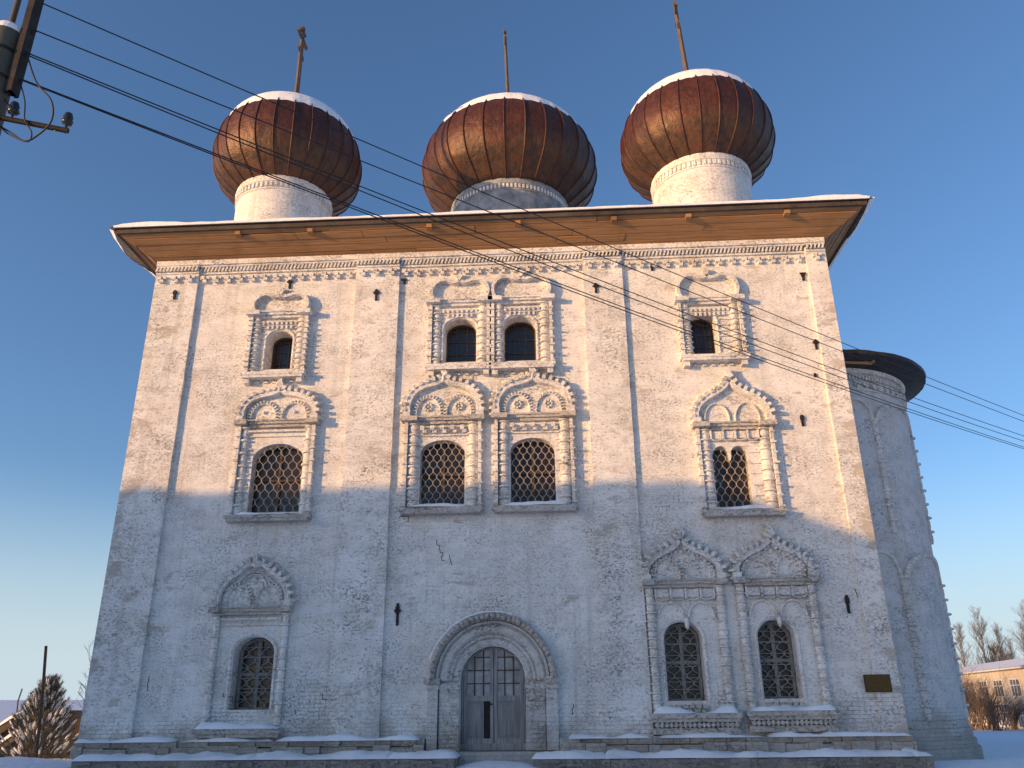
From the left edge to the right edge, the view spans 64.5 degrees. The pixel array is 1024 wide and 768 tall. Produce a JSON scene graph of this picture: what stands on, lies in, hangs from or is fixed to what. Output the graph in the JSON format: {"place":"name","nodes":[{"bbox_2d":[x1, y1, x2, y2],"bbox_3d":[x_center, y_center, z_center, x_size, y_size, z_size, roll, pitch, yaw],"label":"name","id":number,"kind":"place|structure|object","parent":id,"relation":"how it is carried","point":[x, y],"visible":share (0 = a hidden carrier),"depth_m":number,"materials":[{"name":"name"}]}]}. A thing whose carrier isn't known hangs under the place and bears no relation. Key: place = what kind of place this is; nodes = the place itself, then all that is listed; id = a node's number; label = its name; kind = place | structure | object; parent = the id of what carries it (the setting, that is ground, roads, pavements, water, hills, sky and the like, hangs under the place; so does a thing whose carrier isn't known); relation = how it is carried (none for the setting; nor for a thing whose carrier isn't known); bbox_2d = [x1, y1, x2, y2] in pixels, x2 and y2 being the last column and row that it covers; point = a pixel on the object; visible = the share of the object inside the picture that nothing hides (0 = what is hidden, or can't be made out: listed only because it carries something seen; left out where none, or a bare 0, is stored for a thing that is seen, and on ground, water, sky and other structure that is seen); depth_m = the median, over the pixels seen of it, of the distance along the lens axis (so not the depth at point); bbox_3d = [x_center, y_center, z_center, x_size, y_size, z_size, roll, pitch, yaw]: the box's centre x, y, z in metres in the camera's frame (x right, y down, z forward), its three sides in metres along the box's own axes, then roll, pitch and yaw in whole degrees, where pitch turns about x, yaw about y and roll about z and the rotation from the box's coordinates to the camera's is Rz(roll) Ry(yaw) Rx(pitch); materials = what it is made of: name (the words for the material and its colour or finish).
{"place":"outdoors","nodes":[
{"label":"outdoors","id":0,"kind":"place"},
{"bbox_2d":[0,700,1023,767],"bbox_3d":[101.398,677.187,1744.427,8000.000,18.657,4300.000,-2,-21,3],"label":"snow ground","id":1,"kind":"structure","parent":0,"point":[1003,749],"depth_m":23.03,"materials":[{"name":"white snow"}]},
{"bbox_2d":[13,689,22,730],"bbox_3d":[-21.050,13.905,34.502,0.134,1.790,0.054,-2,-21,3],"label":"crooked stick","id":2,"kind":"object","parent":1,"relation":"on","point":[18,702],"visible":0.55,"depth_m":34.63,"materials":[{"name":"brown wood"}]},
{"bbox_2d":[0,727,62,758],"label":"shed","id":3,"kind":"structure","parent":1,"relation":"on","point":[12,741],"depth_m":32.11,"materials":[{"name":"brown wood"}]},
{"bbox_2d":[0,0,73,141],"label":"utility pole","id":4,"kind":"object","parent":1,"relation":"on","point":[16,42],"visible":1,"depth_m":7.88,"materials":[{"name":"wood"}]},
{"bbox_2d":[20,78,1022,446],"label":"overhead cable","id":5,"kind":"object","parent":4,"relation":"attached to","point":[464,248],"visible":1,"depth_m":10.49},
{"bbox_2d":[20,79,1023,448],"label":"overhead cable","id":6,"kind":"object","parent":4,"relation":"attached to","point":[444,243],"visible":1,"depth_m":10.35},
{"bbox_2d":[29,55,1022,440],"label":"overhead cable","id":7,"kind":"object","parent":4,"relation":"attached to","point":[451,227],"visible":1,"depth_m":10.49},
{"bbox_2d":[29,53,1022,435],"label":"overhead cable","id":8,"kind":"object","parent":4,"relation":"attached to","point":[443,219],"visible":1,"depth_m":10.51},
{"bbox_2d":[34,29,1023,421],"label":"overhead cable","id":9,"kind":"object","parent":4,"relation":"attached to","point":[456,199],"visible":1,"depth_m":10.65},
{"bbox_2d":[42,3,1023,415],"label":"overhead cable","id":10,"kind":"object","parent":4,"relation":"attached to","point":[462,183],"visible":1,"depth_m":10.80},
{"bbox_2d":[0,673,78,758],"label":"snowy pine","id":11,"kind":"object","parent":1,"relation":"on","point":[52,703],"visible":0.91,"depth_m":29.32,"materials":[{"name":"green plant"}]},
{"bbox_2d":[34,646,47,756],"bbox_3d":[-15.890,10.679,27.395,0.484,3.514,0.110,-2,-21,3],"label":"wooden post","id":12,"kind":"object","parent":1,"relation":"on","point":[41,705],"visible":1,"depth_m":27.32,"materials":[{"name":"brown wood"}]},
{"bbox_2d":[0,710,82,758],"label":"shed","id":13,"kind":"structure","parent":1,"relation":"on","point":[5,724],"depth_m":36.33,"materials":[{"name":"brown wood"}]},
{"bbox_2d":[64,718,80,757],"bbox_3d":[-16.569,13.613,31.160,1.094,1.816,0.100,-2,-21,3],"label":"plank fence","id":14,"kind":"object","parent":1,"relation":"on","point":[77,724],"visible":0.08,"depth_m":31.22,"materials":[{"name":"brown wood"}]},
{"bbox_2d":[76,681,86,706],"bbox_3d":[-14.501,11.297,27.681,0.800,2.278,0.873,-18,-27,38],"label":"sapling","id":15,"kind":"object","parent":1,"relation":"on","point":[81,690],"visible":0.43,"depth_m":27.85,"materials":[{"name":"brown plant"}]},
{"bbox_2d":[82,641,92,688],"bbox_3d":[-14.548,10.630,27.881,0.825,3.568,0.854,-11,-24,25],"label":"sapling","id":16,"kind":"object","parent":1,"relation":"on","point":[89,660],"visible":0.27,"depth_m":28.32,"materials":[{"name":"brown plant"}]},
{"bbox_2d":[71,749,459,767],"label":"wall","id":17,"kind":"structure","parent":1,"relation":"on","point":[443,758],"depth_m":21.02,"materials":[{"name":"grey stone"}]},
{"bbox_2d":[69,0,983,767],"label":"church","id":18,"kind":"structure","parent":1,"relation":"on","point":[385,486],"depth_m":24.88,"materials":[{"name":"brick"}]},
{"bbox_2d":[460,647,526,750],"bbox_3d":[-0.512,8.783,22.741,1.820,2.710,0.170,-2,-21,3],"label":"door","id":19,"kind":"structure","parent":18,"relation":"in","point":[493,692],"depth_m":22.66,"materials":[{"name":"grey wood"}]},
{"bbox_2d":[863,674,892,691],"bbox_3d":[9.874,8.081,21.907,0.690,0.450,0.053,-2,-21,3],"label":"plaque","id":20,"kind":"object","parent":18,"relation":"attached to","point":[877,682],"visible":1,"depth_m":21.89,"materials":[{"name":"brown metal"}]},
{"bbox_2d":[532,747,934,767],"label":"wall","id":21,"kind":"structure","parent":1,"relation":"on","point":[905,757],"depth_m":20.42,"materials":[{"name":"grey stone"}]},
{"bbox_2d":[951,622,979,667],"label":"bare tree","id":22,"kind":"object","parent":1,"relation":"on","point":[960,645],"visible":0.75,"depth_m":111.31,"materials":[{"name":"brown plant"}]},
{"bbox_2d":[963,684,992,720],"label":"bare bush","id":23,"kind":"object","parent":1,"relation":"on","point":[971,696],"visible":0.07,"depth_m":66.30,"materials":[{"name":"brown plant"}]},
{"bbox_2d":[961,663,994,699],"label":"bare bush","id":24,"kind":"object","parent":1,"relation":"on","point":[970,677],"visible":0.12,"depth_m":77.98,"materials":[{"name":"brown plant"}]},
{"bbox_2d":[961,672,994,724],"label":"bare bush","id":25,"kind":"object","parent":1,"relation":"on","point":[966,682],"visible":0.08,"depth_m":75.61,"materials":[{"name":"brown plant"}]},
{"bbox_2d":[957,654,1005,730],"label":"bare bush","id":26,"kind":"object","parent":1,"relation":"on","point":[979,717],"visible":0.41,"depth_m":72.02,"materials":[{"name":"brown plant"}]},
{"bbox_2d":[963,676,1003,729],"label":"bare bush","id":27,"kind":"object","parent":1,"relation":"on","point":[982,718],"visible":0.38,"depth_m":73.86,"materials":[{"name":"brown plant"}]},
{"bbox_2d":[968,606,1014,664],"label":"bare tree","id":28,"kind":"object","parent":1,"relation":"on","point":[982,642],"visible":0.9,"depth_m":115.14,"materials":[{"name":"brown plant"}]},
{"bbox_2d":[960,658,1023,728],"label":"ochre building","id":29,"kind":"structure","parent":1,"relation":"on","point":[1013,669],"depth_m":82.62,"materials":[{"name":"paint"}]},
{"bbox_2d":[980,680,988,694],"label":"window","id":30,"kind":"structure","parent":29,"relation":"in","point":[984,680],"depth_m":87.45,"materials":[{"name":"white glass"}]},
{"bbox_2d":[993,679,1004,696],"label":"window","id":31,"kind":"structure","parent":29,"relation":"in","point":[999,680],"depth_m":83.03,"materials":[{"name":"white glass"}]},
{"bbox_2d":[996,704,1012,726],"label":"window","id":32,"kind":"structure","parent":29,"relation":"in","point":[1000,722],"depth_m":82.36,"materials":[{"name":"white glass"}]},
{"bbox_2d":[1009,678,1022,696],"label":"window","id":33,"kind":"structure","parent":29,"relation":"in","point":[1012,680],"depth_m":78.19,"materials":[{"name":"clear glass"}]},
{"bbox_2d":[1016,708,1023,728],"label":"window","id":34,"kind":"structure","parent":29,"relation":"in","point":[1021,719],"depth_m":77.59,"materials":[{"name":"glass"}]},
{"bbox_2d":[966,664,1023,729],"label":"bare bush","id":35,"kind":"object","parent":1,"relation":"on","point":[990,725],"visible":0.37,"depth_m":75.27,"materials":[{"name":"brown plant"}]},
{"bbox_2d":[988,644,1006,661],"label":"bare tree","id":36,"kind":"object","parent":1,"relation":"on","point":[992,653],"visible":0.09,"depth_m":123.45,"materials":[{"name":"plant"}]},
{"bbox_2d":[977,691,1022,730],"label":"bare bush","id":37,"kind":"object","parent":1,"relation":"on","point":[993,716],"visible":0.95,"depth_m":69.85,"materials":[{"name":"brown plant"}]},
{"bbox_2d":[988,623,1014,662],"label":"bare tree","id":38,"kind":"object","parent":1,"relation":"on","point":[996,631],"visible":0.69,"depth_m":118.38,"materials":[{"name":"brown plant"}]},
{"bbox_2d":[999,691,1023,729],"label":"bare bush","id":39,"kind":"object","parent":1,"relation":"on","point":[1015,715],"visible":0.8,"depth_m":72.39,"materials":[{"name":"brown plant"}]},
{"bbox_2d":[1003,635,1019,658],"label":"bare tree","id":40,"kind":"object","parent":1,"relation":"on","point":[1010,647],"visible":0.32,"depth_m":121.88,"materials":[{"name":"brown plant"}]},
{"bbox_2d":[1007,602,1023,656],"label":"bare tree","id":41,"kind":"object","parent":1,"relation":"on","point":[1021,636],"visible":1,"depth_m":114.04,"materials":[{"name":"brown plant"}]},
{"bbox_2d":[0,0,1023,699],"label":"sky","id":42,"kind":"structure","parent":0,"point":[916,107],"materials":[{"name":"blue"}]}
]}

